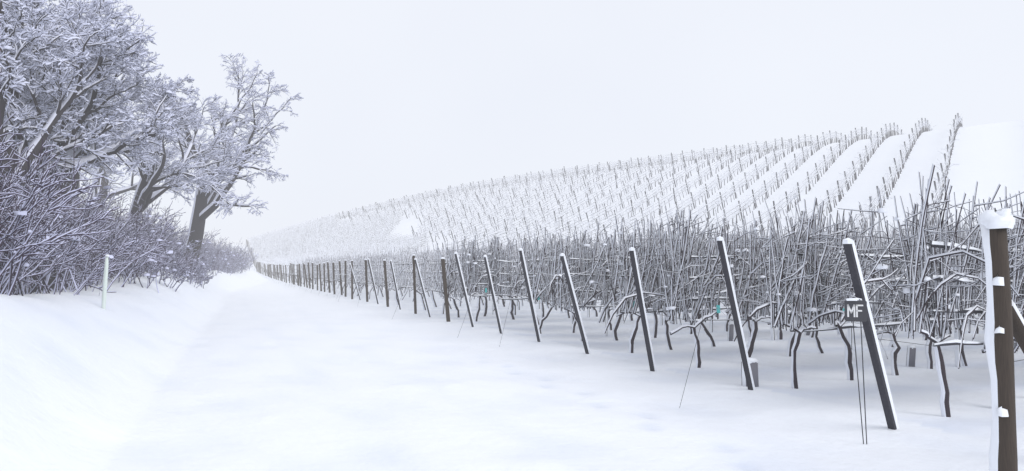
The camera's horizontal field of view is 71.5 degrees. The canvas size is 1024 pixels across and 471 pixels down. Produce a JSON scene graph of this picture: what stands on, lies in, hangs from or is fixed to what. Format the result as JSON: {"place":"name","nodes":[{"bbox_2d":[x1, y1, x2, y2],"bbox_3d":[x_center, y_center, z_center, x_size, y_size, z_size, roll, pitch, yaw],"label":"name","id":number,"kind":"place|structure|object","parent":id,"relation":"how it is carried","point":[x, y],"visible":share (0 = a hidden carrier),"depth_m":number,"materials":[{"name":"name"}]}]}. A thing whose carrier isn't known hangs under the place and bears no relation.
{"place":"outdoors","nodes":[
{"label":"outdoors","id":0,"kind":"place"},
{"bbox_2d":[0,119,1023,470],"bbox_3d":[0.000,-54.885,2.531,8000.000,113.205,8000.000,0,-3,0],"label":"snowfield","id":1,"kind":"structure","parent":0,"point":[250,369],"depth_m":9.76,"materials":[{"name":"white snow"}]},
{"bbox_2d":[101,254,108,309],"bbox_3d":[-7.934,0.995,13.867,0.135,1.257,0.086,0,-3,0],"label":"marker post","id":2,"kind":"object","parent":1,"relation":"on","point":[104,290],"visible":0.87,"depth_m":13.85,"materials":[{"name":"white plastic"}]},
{"bbox_2d":[0,178,254,283],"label":"thicket snow clumps","id":3,"kind":"object","parent":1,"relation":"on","point":[73,237],"visible":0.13,"depth_m":21.14,"materials":[{"name":"grey snow"}]},
{"bbox_2d":[0,110,257,295],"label":"thicket shrubs","id":4,"kind":"object","parent":1,"relation":"on","point":[129,256],"visible":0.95,"depth_m":15.54,"materials":[{"name":"grey plant"}]},
{"bbox_2d":[0,0,303,292],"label":"trees","id":5,"kind":"object","parent":1,"relation":"on","point":[130,71],"depth_m":20.41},
{"bbox_2d":[1,0,292,205],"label":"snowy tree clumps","id":6,"kind":"object","parent":5,"relation":"on","point":[97,79],"visible":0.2,"depth_m":20.15,"materials":[{"name":"grey snow"}]},
{"bbox_2d":[246,216,959,429],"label":"trellis posts","id":7,"kind":"object","parent":1,"relation":"on","point":[855,271],"depth_m":11.74,"materials":[{"name":"grey wood"}]},
{"bbox_2d":[252,113,962,250],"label":"distant vineyard rows","id":8,"kind":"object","parent":1,"relation":"on","point":[920,132],"depth_m":105.94,"materials":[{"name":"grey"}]},
{"bbox_2d":[605,289,609,330],"bbox_3d":[2.277,1.911,17.125,0.150,1.324,0.026,0,-3,2],"label":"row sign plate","id":9,"kind":"object","parent":1,"relation":"on","point":[607,311],"visible":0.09,"depth_m":17.13,"materials":[{"name":"metal"}]},
{"bbox_2d":[287,113,961,254],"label":"trellis posts","id":10,"kind":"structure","parent":1,"relation":"on","point":[932,195],"depth_m":103.31,"materials":[{"name":"metal"}]},
{"bbox_2d":[245,208,1020,407],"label":"trellis wires","id":11,"kind":"object","parent":1,"relation":"on","point":[937,244],"visible":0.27,"depth_m":19.31,"materials":[{"name":"metal"}]},
{"bbox_2d":[247,164,1023,416],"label":"vines","id":12,"kind":"object","parent":1,"relation":"on","point":[915,264],"visible":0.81,"depth_m":11.76,"materials":[{"name":"grey"}]},
{"bbox_2d":[439,207,1023,311],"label":"vine snow clumps","id":13,"kind":"object","parent":12,"relation":"on","point":[884,266],"visible":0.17,"depth_m":9.94,"materials":[{"name":"white snow"}]},
{"bbox_2d":[485,288,843,312],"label":"vine tags","id":14,"kind":"object","parent":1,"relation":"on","point":[718,307],"visible":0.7,"depth_m":11.60,"materials":[{"name":"teal"}]},
{"bbox_2d":[616,310,915,386],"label":"grow tubes","id":15,"kind":"object","parent":1,"relation":"on","point":[911,355],"visible":0.54,"depth_m":11.44,"materials":[{"name":"grey plastic"}]},
{"bbox_2d":[844,297,866,443],"bbox_3d":[3.119,1.295,6.435,0.183,1.474,0.074,-1,-3,15],"label":"sign","id":16,"kind":"object","parent":1,"relation":"on","point":[855,309],"visible":0.94,"depth_m":6.44,"materials":[{"name":"metal"}]},
{"bbox_2d":[977,208,1023,470],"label":"wooden post","id":17,"kind":"object","parent":1,"relation":"on","point":[1004,322],"visible":1,"depth_m":4.93,"materials":[{"name":"brown wood"}]},
{"bbox_2d":[11,0,1023,240],"label":"sky","id":18,"kind":"structure","parent":0,"point":[402,98],"materials":[{"name":"white"}]}
]}

